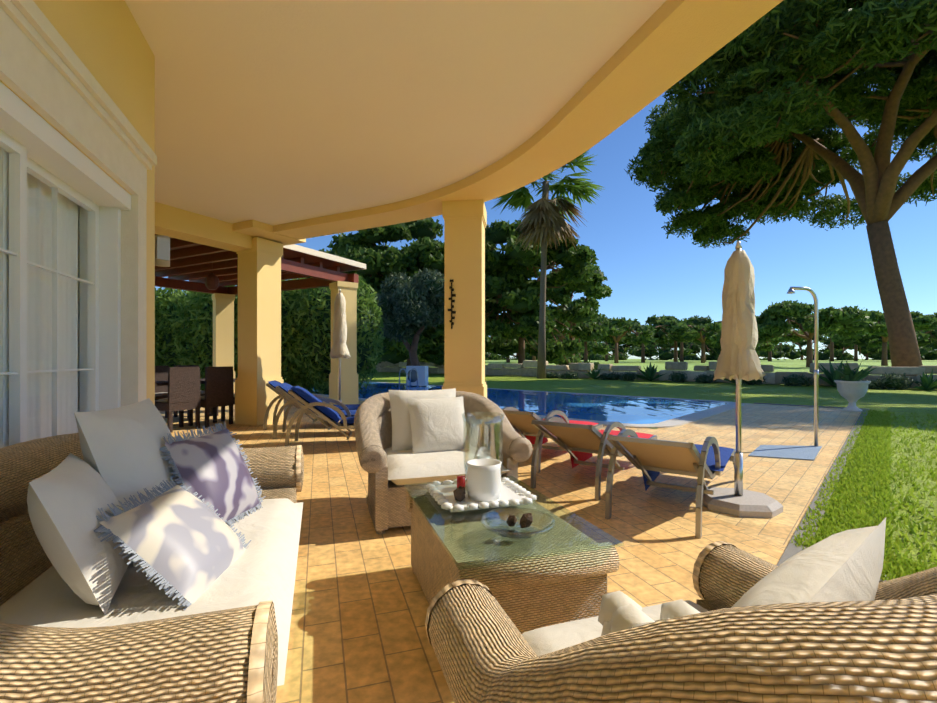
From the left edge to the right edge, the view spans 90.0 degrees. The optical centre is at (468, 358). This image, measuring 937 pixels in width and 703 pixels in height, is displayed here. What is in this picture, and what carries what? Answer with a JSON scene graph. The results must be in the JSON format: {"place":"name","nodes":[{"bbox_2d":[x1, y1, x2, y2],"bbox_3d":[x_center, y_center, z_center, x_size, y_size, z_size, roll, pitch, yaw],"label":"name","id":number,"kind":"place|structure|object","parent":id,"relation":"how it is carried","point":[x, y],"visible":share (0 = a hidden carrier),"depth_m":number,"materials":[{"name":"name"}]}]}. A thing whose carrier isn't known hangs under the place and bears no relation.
{"place":"outdoors","nodes":[
{"label":"outdoors","id":0,"kind":"place"},
{"bbox_2d":[406,366,427,386],"bbox_3d":[-2.102,0.729,19.188,0.850,0.850,0.337,0,0,21],"label":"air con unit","id":1,"kind":"object","parent":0,"point":[422,371],"visible":0.83,"depth_m":19.03,"materials":[{"name":"white"}]},
{"bbox_2d":[171,421,786,702],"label":"veranda floor","id":2,"kind":"structure","parent":0,"point":[358,632],"depth_m":2.63,"materials":[{"name":"tile"}]},
{"bbox_2d":[0,433,303,702],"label":"wicker sofa","id":3,"kind":"object","parent":2,"relation":"on","point":[224,638],"visible":0.73,"depth_m":1.24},
{"bbox_2d":[27,453,131,614],"bbox_3d":[-1.172,0.513,1.436,0.222,0.389,0.440,0,0,-30],"label":"sofa pillow","id":4,"kind":"object","parent":3,"relation":"on","point":[69,495],"visible":0.81,"depth_m":1.29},
{"bbox_2d":[74,398,181,566],"bbox_3d":[-1.281,0.444,1.842,0.250,0.533,0.580,0,0,-14],"label":"sofa pillow","id":5,"kind":"object","parent":3,"relation":"on","point":[121,451],"visible":0.54,"depth_m":1.66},
{"bbox_2d":[94,477,250,610],"bbox_3d":[-0.929,0.588,1.534,0.342,0.317,0.483,0,0,1],"label":"cushion","id":6,"kind":"object","parent":3,"relation":"on","point":[188,547],"visible":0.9,"depth_m":1.43,"materials":[{"name":"fabric"}]},
{"bbox_2d":[159,421,265,525],"bbox_3d":[-1.091,0.513,2.039,0.227,0.431,0.470,0,0,6],"label":"cushion","id":7,"kind":"object","parent":3,"relation":"on","point":[212,469],"visible":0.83,"depth_m":1.97,"materials":[{"name":"purple fabric"}]},
{"bbox_2d":[235,237,283,425],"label":"corner column","id":8,"kind":"structure","parent":2,"relation":"on","point":[259,315],"depth_m":8.10,"materials":[{"name":"yellow paint"}]},
{"bbox_2d":[263,380,359,429],"bbox_3d":[-2.412,0.764,7.932,1.855,0.784,0.620,0,0,-9],"label":"sun lounger","id":9,"kind":"object","parent":2,"relation":"on","point":[271,385],"visible":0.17,"depth_m":7.61,"materials":[{"name":"blue fabric"}]},
{"bbox_2d":[273,383,356,438],"bbox_3d":[-1.924,0.764,7.124,1.855,0.784,0.620,0,0,-9],"label":"sun lounger","id":10,"kind":"object","parent":2,"relation":"on","point":[283,388],"visible":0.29,"depth_m":6.80,"materials":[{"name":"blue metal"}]},
{"bbox_2d":[285,386,354,445],"bbox_3d":[-1.436,0.764,6.317,1.855,0.784,0.620,0,0,-9],"label":"sun lounger","id":11,"kind":"object","parent":2,"relation":"on","point":[320,408],"visible":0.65,"depth_m":6.02,"materials":[{"name":"blue fabric"}]},
{"bbox_2d":[354,391,532,533],"bbox_3d":[-0.266,0.714,3.592,1.197,0.879,1.016,0,0,-18],"label":"wicker armchair","id":12,"kind":"object","parent":2,"relation":"on","point":[391,473],"visible":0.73,"depth_m":3.25,"materials":[{"name":"beige wicker"}]},
{"bbox_2d":[389,388,455,450],"bbox_3d":[-0.347,0.483,3.747,0.560,0.470,0.240,0,0,-18],"label":"cushion","id":13,"kind":"object","parent":12,"relation":"on","point":[401,431],"visible":0.44,"depth_m":3.66,"materials":[{"name":"beige fabric"}]},
{"bbox_2d":[407,396,469,453],"bbox_3d":[-0.228,0.513,3.638,0.470,0.411,0.227,0,0,-22],"label":"cushion","id":14,"kind":"object","parent":12,"relation":"on","point":[437,425],"visible":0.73,"depth_m":3.58,"materials":[{"name":"beige fabric"}]},
{"bbox_2d":[442,200,486,397],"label":"column","id":15,"kind":"structure","parent":2,"relation":"on","point":[465,223],"depth_m":6.24,"materials":[{"name":"yellow paint"}]},
{"bbox_2d":[448,280,455,328],"bbox_3d":[-0.224,-0.724,6.245,0.106,0.655,0.012,0,0,7],"label":"wall ornament","id":16,"kind":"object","parent":15,"relation":"attached to","point":[452,295],"depth_m":6.24,"materials":[{"name":"grey metal"}]},
{"bbox_2d":[404,476,621,633],"bbox_3d":[0.111,0.920,2.151,0.640,0.466,1.060,0,0,-18],"label":"coffee table","id":17,"kind":"object","parent":2,"relation":"on","point":[559,571],"visible":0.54,"depth_m":1.76,"materials":[{"name":"wicker"}]},
{"bbox_2d":[425,412,553,538],"bbox_3d":[0.110,0.489,2.154,0.474,0.395,0.866,0,0,-18],"label":"table decoration","id":18,"kind":"object","parent":17,"relation":"on","point":[483,485],"visible":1,"depth_m":2.22,"materials":[{"name":"white ceramic"}]},
{"bbox_2d":[530,417,656,500],"bbox_3d":[1.330,0.844,4.669,0.692,0.624,1.908,0,0,37],"label":"sun lounger","id":19,"kind":"object","parent":2,"relation":"on","point":[580,443],"visible":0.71,"depth_m":4.18,"materials":[{"name":"beige fabric"}]},
{"bbox_2d":[425,541,936,702],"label":"wicker armchair","id":20,"kind":"object","parent":2,"relation":"on","point":[881,647],"visible":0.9,"depth_m":0.59,"materials":[{"name":"beige wicker"}]},
{"bbox_2d":[598,591,699,635],"bbox_3d":[0.387,0.618,0.936,0.206,0.251,0.244,0,0,-16],"label":"pillow","id":21,"kind":"object","parent":20,"relation":"on","point":[619,611],"visible":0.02,"depth_m":0.95,"materials":[{"name":"beige fabric"}]},
{"bbox_2d":[731,518,885,607],"bbox_3d":[0.586,0.553,0.896,0.700,0.406,0.261,0,0,-40],"label":"pillow","id":22,"kind":"object","parent":20,"relation":"on","point":[845,565],"visible":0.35,"depth_m":0.83,"materials":[{"name":"beige fabric"}]},
{"bbox_2d":[159,385,860,545],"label":"pool terrace","id":23,"kind":"structure","parent":0,"point":[792,486],"depth_m":5.66,"materials":[{"name":"tile"}]},
{"bbox_2d":[155,366,168,417],"bbox_3d":[-5.726,0.642,8.752,0.500,1.010,0.500,0,0,27],"label":"dining chair","id":24,"kind":"object","parent":23,"relation":"on","point":[161,373],"visible":0.31,"depth_m":8.90,"materials":[{"name":"wicker"}]},
{"bbox_2d":[155,367,200,431],"bbox_3d":[-4.720,0.642,7.559,0.500,1.010,0.500,0,0,27],"label":"dining chair","id":25,"kind":"object","parent":23,"relation":"on","point":[183,388],"visible":0.9,"depth_m":7.42,"materials":[{"name":"wicker"}]},
{"bbox_2d":[173,365,212,417],"bbox_3d":[-5.451,0.642,9.285,0.500,1.010,0.500,0,0,27],"label":"dining chair","id":26,"kind":"object","parent":23,"relation":"on","point":[175,413],"visible":0.12,"depth_m":9.28,"materials":[{"name":"wicker"}]},
{"bbox_2d":[155,378,235,415],"bbox_3d":[-5.085,0.770,8.422,0.950,0.755,1.900,0,0,27],"label":"dining table","id":27,"kind":"object","parent":23,"relation":"on","point":[163,382],"visible":0.02,"depth_m":8.00,"materials":[{"name":"wood"}]},
{"bbox_2d":[188,366,233,427],"bbox_3d":[-4.445,0.642,8.092,0.500,1.010,0.500,0,0,27],"label":"dining chair","id":28,"kind":"object","parent":23,"relation":"on","point":[219,388],"visible":0.94,"depth_m":7.97,"materials":[{"name":"wicker"}]},
{"bbox_2d":[212,293,234,392],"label":"pergola column","id":29,"kind":"structure","parent":23,"relation":"on","point":[223,329],"depth_m":12.81,"materials":[{"name":"yellow paint"}]},
{"bbox_2d":[155,234,365,294],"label":"pergola roof","id":30,"kind":"structure","parent":29,"relation":"on","point":[195,264],"depth_m":10.50,"materials":[{"name":"brown wood"}]},
{"bbox_2d":[205,273,218,289],"bbox_3d":[-5.129,-1.669,9.373,0.260,0.596,0.247,0,0,1],"label":"hanging lantern","id":31,"kind":"object","parent":30,"relation":"hanging from","point":[211,281],"visible":1,"depth_m":9.29,"materials":[{"name":"brown"}]},
{"bbox_2d":[221,368,237,421],"bbox_3d":[-4.171,0.642,8.626,0.500,1.010,0.500,0,0,27],"label":"dining chair","id":32,"kind":"object","parent":23,"relation":"on","point":[222,413],"visible":0.06,"depth_m":8.51,"materials":[{"name":"wicker"}]},
{"bbox_2d":[323,289,350,424],"bbox_3d":[-2.287,-0.046,8.330,0.536,2.400,0.536,0,0,-39],"label":"parasol","id":33,"kind":"object","parent":23,"relation":"on","point":[339,349],"visible":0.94,"depth_m":8.26,"materials":[{"name":"fabric"}]},
{"bbox_2d":[329,281,357,404],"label":"pergola column","id":34,"kind":"structure","parent":23,"relation":"on","point":[349,384],"depth_m":10.85,"materials":[{"name":"yellow paint"}]},
{"bbox_2d":[311,381,743,428],"bbox_3d":[-1.438,1.139,15.616,17.730,0.030,6.250,0,0,42],"label":"pool edge","id":35,"kind":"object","parent":23,"relation":"on","point":[687,419],"depth_m":9.24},
{"bbox_2d":[502,407,602,472],"bbox_3d":[0.983,0.844,5.581,0.692,0.624,1.908,0,0,37],"label":"sun lounger","id":36,"kind":"object","parent":23,"relation":"on","point":[520,423],"visible":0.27,"depth_m":5.19,"materials":[{"name":"beige fabric"}]},
{"bbox_2d":[605,429,735,538],"bbox_3d":[1.757,0.844,3.877,0.692,0.624,1.908,0,0,37],"label":"sun lounger","id":37,"kind":"object","parent":23,"relation":"on","point":[651,459],"visible":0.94,"depth_m":3.41,"materials":[{"name":"beige fabric"}]},
{"bbox_2d":[702,241,782,517],"bbox_3d":[2.101,0.118,3.644,0.536,2.070,0.536,0,0,6],"label":"parasol","id":38,"kind":"object","parent":23,"relation":"on","point":[738,360],"visible":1,"depth_m":3.57,"materials":[{"name":"fabric"}]},
{"bbox_2d":[748,445,821,460],"bbox_3d":[3.920,1.141,5.779,0.614,0.014,1.277,0,0,41],"label":"shower tray","id":39,"kind":"object","parent":23,"relation":"on","point":[809,453],"visible":0.93,"depth_m":5.65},
{"bbox_2d":[787,287,821,447],"bbox_3d":[4.329,0.112,6.041,0.465,2.071,0.120,0,0,-7],"label":"garden shower","id":40,"kind":"object","parent":39,"relation":"on","point":[815,298],"visible":0.81,"depth_m":6.04,"materials":[{"name":"silver metal"}]},
{"bbox_2d":[831,361,876,411],"bbox_3d":[8.373,0.589,10.206,0.978,1.129,0.732,0,0,-31],"label":"garden urn","id":41,"kind":"object","parent":23,"relation":"on","point":[852,387],"visible":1,"depth_m":10.10,"materials":[{"name":"stone"}]},
{"bbox_2d":[307,382,727,423],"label":"pool water","id":42,"kind":"structure","parent":0,"point":[629,410],"depth_m":11.59,"materials":[{"name":"blue liquid"}]},
{"bbox_2d":[399,368,417,389],"bbox_3d":[-2.115,0.744,16.529,0.440,0.820,0.540,0,0,42],"label":"pool ladder","id":43,"kind":"object","parent":42,"relation":"on","point":[410,378],"visible":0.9,"depth_m":16.56,"materials":[{"name":"silver metal"}]},
{"bbox_2d":[155,73,936,358],"label":"sky","id":44,"kind":"structure","parent":0,"point":[648,274],"materials":[{"name":"blue"}]},
{"bbox_2d":[285,359,936,566],"bbox_3d":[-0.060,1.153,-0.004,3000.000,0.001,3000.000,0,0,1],"label":"lawn ground","id":45,"kind":"structure","parent":0,"point":[909,401],"depth_m":15.45,"materials":[{"name":"green plant"}]},
{"bbox_2d":[0,0,154,404],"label":"house wall","id":46,"kind":"structure","parent":45,"relation":"on","point":[106,41],"depth_m":2.87,"materials":[{"name":"yellow paint"}]},
{"bbox_2d":[0,82,130,447],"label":"sliding door","id":47,"kind":"structure","parent":46,"relation":"attached to","point":[64,201],"depth_m":2.46,"materials":[{"name":"white glass"}]},
{"bbox_2d":[0,0,156,406],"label":"door stone surround","id":48,"kind":"object","parent":46,"relation":"attached to","point":[46,74],"visible":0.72,"depth_m":2.40,"materials":[{"name":"stone"}]},
{"bbox_2d":[155,235,169,266],"bbox_3d":[-2.312,-0.817,3.536,0.104,0.220,0.171,0,0,-35],"label":"wall lamp","id":49,"kind":"object","parent":46,"relation":"attached to","point":[162,250],"visible":0.96,"depth_m":3.50,"materials":[{"name":"white fabric"}]},
{"bbox_2d":[125,0,782,251],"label":"veranda roof","id":50,"kind":"structure","parent":46,"relation":"attached to","point":[287,122],"depth_m":3.90,"materials":[{"name":"yellow paint"}]},
{"bbox_2d":[155,273,384,392],"bbox_3d":[-8.506,-0.892,16.186,11.648,4.284,2.865,0,0,11],"label":"oleander hedge","id":51,"kind":"object","parent":45,"relation":"on","point":[193,304],"visible":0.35,"depth_m":15.12,"materials":[{"name":"green plant"}]},
{"bbox_2d":[296,248,377,330],"bbox_3d":[-10.716,-4.389,42.122,13.342,11.284,13.046,0,0,1],"label":"pine tree","id":52,"kind":"object","parent":45,"relation":"on","point":[331,252],"depth_m":39.80,"materials":[{"name":"green plant"}]},
{"bbox_2d":[378,244,397,362],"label":"pine tree","id":53,"kind":"object","parent":45,"relation":"on","point":[392,247],"depth_m":57.61,"materials":[{"name":"green plant"}]},
{"bbox_2d":[375,268,443,365],"bbox_3d":[-2.416,-1.307,20.084,3.658,5.205,3.624,0,0,1],"label":"olive tree","id":54,"kind":"object","parent":45,"relation":"on","point":[396,300],"depth_m":19.90,"materials":[{"name":"green plant"}]},
{"bbox_2d":[377,272,443,336],"bbox_3d":[-2.450,-2.293,20.114,3.211,2.809,3.076,0,0,1],"label":"olive tree crown","id":55,"kind":"object","parent":54,"relation":"attached to","point":[419,313],"visible":0.35,"depth_m":19.17},
{"bbox_2d":[327,217,502,365],"bbox_3d":[-4.458,-4.805,36.043,14.078,12.118,14.321,0,0,1],"label":"pine tree","id":56,"kind":"object","parent":45,"relation":"on","point":[362,251],"depth_m":31.55,"materials":[{"name":"green plant"}]},
{"bbox_2d":[417,298,495,367],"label":"pine tree","id":57,"kind":"object","parent":45,"relation":"on","point":[437,345],"depth_m":54.43,"materials":[{"name":"green plant"}]},
{"bbox_2d":[489,352,517,359],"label":"tree","id":58,"kind":"object","parent":45,"relation":"on","point":[499,357],"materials":[{"name":"green plant"}]},
{"bbox_2d":[485,352,527,359],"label":"tree","id":59,"kind":"object","parent":45,"relation":"on","point":[514,358],"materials":[{"name":"green plant"}]},
{"bbox_2d":[485,334,537,362],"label":"pine tree row","id":60,"kind":"object","parent":45,"relation":"on","point":[487,337],"materials":[{"name":"green plant"}]},
{"bbox_2d":[525,354,536,359],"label":"tree","id":61,"kind":"object","parent":45,"relation":"on","point":[527,356],"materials":[{"name":"green plant"}]},
{"bbox_2d":[527,334,558,360],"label":"pine tree row","id":62,"kind":"object","parent":45,"relation":"on","point":[550,338],"materials":[{"name":"green plant"}]},
{"bbox_2d":[485,219,608,369],"bbox_3d":[4.057,-3.985,37.019,13.405,13.362,13.095,0,0,1],"label":"pine tree","id":63,"kind":"object","parent":45,"relation":"on","point":[530,296],"depth_m":33.61,"materials":[{"name":"green plant"}]},
{"bbox_2d":[491,148,604,378],"bbox_3d":[4.481,-6.089,26.748,6.818,14.692,6.657,0,0,1],"label":"palm tree","id":64,"kind":"object","parent":45,"relation":"on","point":[542,215],"depth_m":26.77,"materials":[{"name":"green plant"}]},
{"bbox_2d":[556,321,592,341],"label":"pine tree row","id":65,"kind":"object","parent":45,"relation":"on","point":[561,338],"materials":[{"name":"green plant"}]},
{"bbox_2d":[538,264,612,364],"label":"pine tree","id":66,"kind":"object","parent":45,"relation":"on","point":[560,295],"depth_m":47.68,"materials":[{"name":"green plant"}]},
{"bbox_2d":[552,334,600,350],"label":"pine tree row","id":67,"kind":"object","parent":45,"relation":"on","point":[581,342],"materials":[{"name":"green plant"}]},
{"bbox_2d":[567,318,610,361],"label":"pine tree row","id":68,"kind":"object","parent":45,"relation":"on","point":[604,322],"materials":[{"name":"green plant"}]},
{"bbox_2d":[577,342,628,359],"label":"tree","id":69,"kind":"object","parent":45,"relation":"on","point":[589,352],"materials":[{"name":"green plant"}]},
{"bbox_2d":[593,313,642,360],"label":"pine tree row","id":70,"kind":"object","parent":45,"relation":"on","point":[609,319],"materials":[{"name":"green plant"}]},
{"bbox_2d":[589,317,654,362],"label":"pine tree row","id":71,"kind":"object","parent":45,"relation":"on","point":[613,327],"materials":[{"name":"green plant"}]},
{"bbox_2d":[590,341,657,359],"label":"tree","id":72,"kind":"object","parent":45,"relation":"on","point":[625,349],"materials":[{"name":"green plant"}]},
{"bbox_2d":[612,343,669,357],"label":"tree","id":73,"kind":"object","parent":45,"relation":"on","point":[633,345],"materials":[{"name":"green plant"}]},
{"bbox_2d":[600,318,697,362],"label":"pine tree row","id":74,"kind":"object","parent":45,"relation":"on","point":[679,324],"materials":[{"name":"green plant"}]},
{"bbox_2d":[367,360,936,388],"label":"garden stone wall","id":75,"kind":"structure","parent":45,"relation":"on","point":[527,368],"depth_m":23.67,"materials":[{"name":"grey stone"}]},
{"bbox_2d":[628,342,700,359],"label":"tree","id":76,"kind":"object","parent":45,"relation":"on","point":[646,348],"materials":[{"name":"green plant"}]},
{"bbox_2d":[637,314,712,361],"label":"pine tree row","id":77,"kind":"object","parent":45,"relation":"on","point":[652,319],"materials":[{"name":"green plant"}]},
{"bbox_2d":[636,314,714,361],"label":"pine tree row","id":78,"kind":"object","parent":45,"relation":"on","point":[681,353],"materials":[{"name":"green plant"}]},
{"bbox_2d":[651,341,720,359],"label":"tree","id":79,"kind":"object","parent":45,"relation":"on","point":[687,349],"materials":[{"name":"green plant"}]},
{"bbox_2d":[652,315,721,361],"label":"pine tree row","id":80,"kind":"object","parent":45,"relation":"on","point":[691,319],"materials":[{"name":"green plant"}]},
{"bbox_2d":[678,321,721,362],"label":"pine tree row","id":81,"kind":"object","parent":45,"relation":"on","point":[707,326],"materials":[{"name":"green plant"}]},
{"bbox_2d":[546,371,914,389],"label":"border shrubs","id":82,"kind":"object","parent":45,"relation":"on","point":[879,383],"visible":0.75,"depth_m":19.61,"materials":[{"name":"green plant"}]},
{"bbox_2d":[706,345,774,359],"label":"tree","id":83,"kind":"object","parent":45,"relation":"on","point":[716,356],"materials":[{"name":"green plant"}]},
{"bbox_2d":[710,331,784,351],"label":"pine tree","id":84,"kind":"object","parent":45,"relation":"on","point":[764,346],"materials":[{"name":"green plant"}]},
{"bbox_2d":[584,359,936,390],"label":"agave plants","id":85,"kind":"object","parent":45,"relation":"on","point":[926,383],"visible":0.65,"depth_m":18.82,"materials":[{"name":"green plant"}]},
{"bbox_2d":[755,342,805,359],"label":"tree","id":86,"kind":"object","parent":45,"relation":"on","point":[797,352],"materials":[{"name":"green plant"}]},
{"bbox_2d":[624,0,936,375],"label":"pine tree","id":87,"kind":"object","parent":45,"relation":"on","point":[879,31],"depth_m":19.10,"materials":[{"name":"green plant"}]},
{"bbox_2d":[768,329,794,360],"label":"pine tree row","id":88,"kind":"object","parent":45,"relation":"on","point":[770,356],"materials":[{"name":"plant"}]},
{"bbox_2d":[757,334,846,359],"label":"tree","id":89,"kind":"object","parent":45,"relation":"on","point":[793,346],"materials":[{"name":"green plant"}]},
{"bbox_2d":[755,300,887,366],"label":"pine tree","id":90,"kind":"object","parent":45,"relation":"on","point":[764,322],"depth_m":58.78,"materials":[{"name":"green plant"}]},
{"bbox_2d":[754,403,892,582],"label":"terrace kerb","id":91,"kind":"structure","parent":45,"relation":"on","point":[791,549],"depth_m":3.77,"materials":[{"name":"concrete"}]},
{"bbox_2d":[799,313,877,360],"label":"pine tree row","id":92,"kind":"object","parent":45,"relation":"on","point":[831,351],"materials":[{"name":"green plant"}]},
{"bbox_2d":[824,334,857,360],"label":"pine tree row","id":93,"kind":"object","parent":45,"relation":"on","point":[855,352],"materials":[{"name":"plant"}]},
{"bbox_2d":[821,342,875,359],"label":"tree","id":94,"kind":"object","parent":45,"relation":"on","point":[849,355],"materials":[{"name":"green plant"}]},
{"bbox_2d":[791,409,936,580],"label":"lawn grass","id":95,"kind":"structure","parent":45,"relation":"on","point":[858,486],"depth_m":3.86,"materials":[{"name":"green plant"}]},
{"bbox_2d":[848,348,890,359],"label":"tree","id":96,"kind":"object","parent":45,"relation":"on","point":[871,356],"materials":[{"name":"green plant"}]},
{"bbox_2d":[825,310,936,365],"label":"pine tree","id":97,"kind":"object","parent":45,"relation":"on","point":[919,319],"depth_m":71.82,"materials":[{"name":"green plant"}]},
{"bbox_2d":[849,345,923,359],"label":"tree","id":98,"kind":"object","parent":45,"relation":"on","point":[868,350],"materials":[{"name":"green plant"}]},
{"bbox_2d":[849,316,936,348],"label":"pine tree row","id":99,"kind":"object","parent":45,"relation":"on","point":[925,336],"materials":[{"name":"green plant"}]},
{"bbox_2d":[872,341,936,359],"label":"tree","id":100,"kind":"object","parent":45,"relation":"on","point":[926,357],"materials":[{"name":"green plant"}]},
{"bbox_2d":[882,312,936,338],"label":"pine tree row","id":101,"kind":"object","parent":45,"relation":"on","point":[932,315],"materials":[{"name":"green plant"}]},
{"bbox_2d":[918,337,936,346],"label":"pine tree row","id":102,"kind":"object","parent":45,"relation":"on","point":[921,343],"materials":[{"name":"green plant"}]}
]}

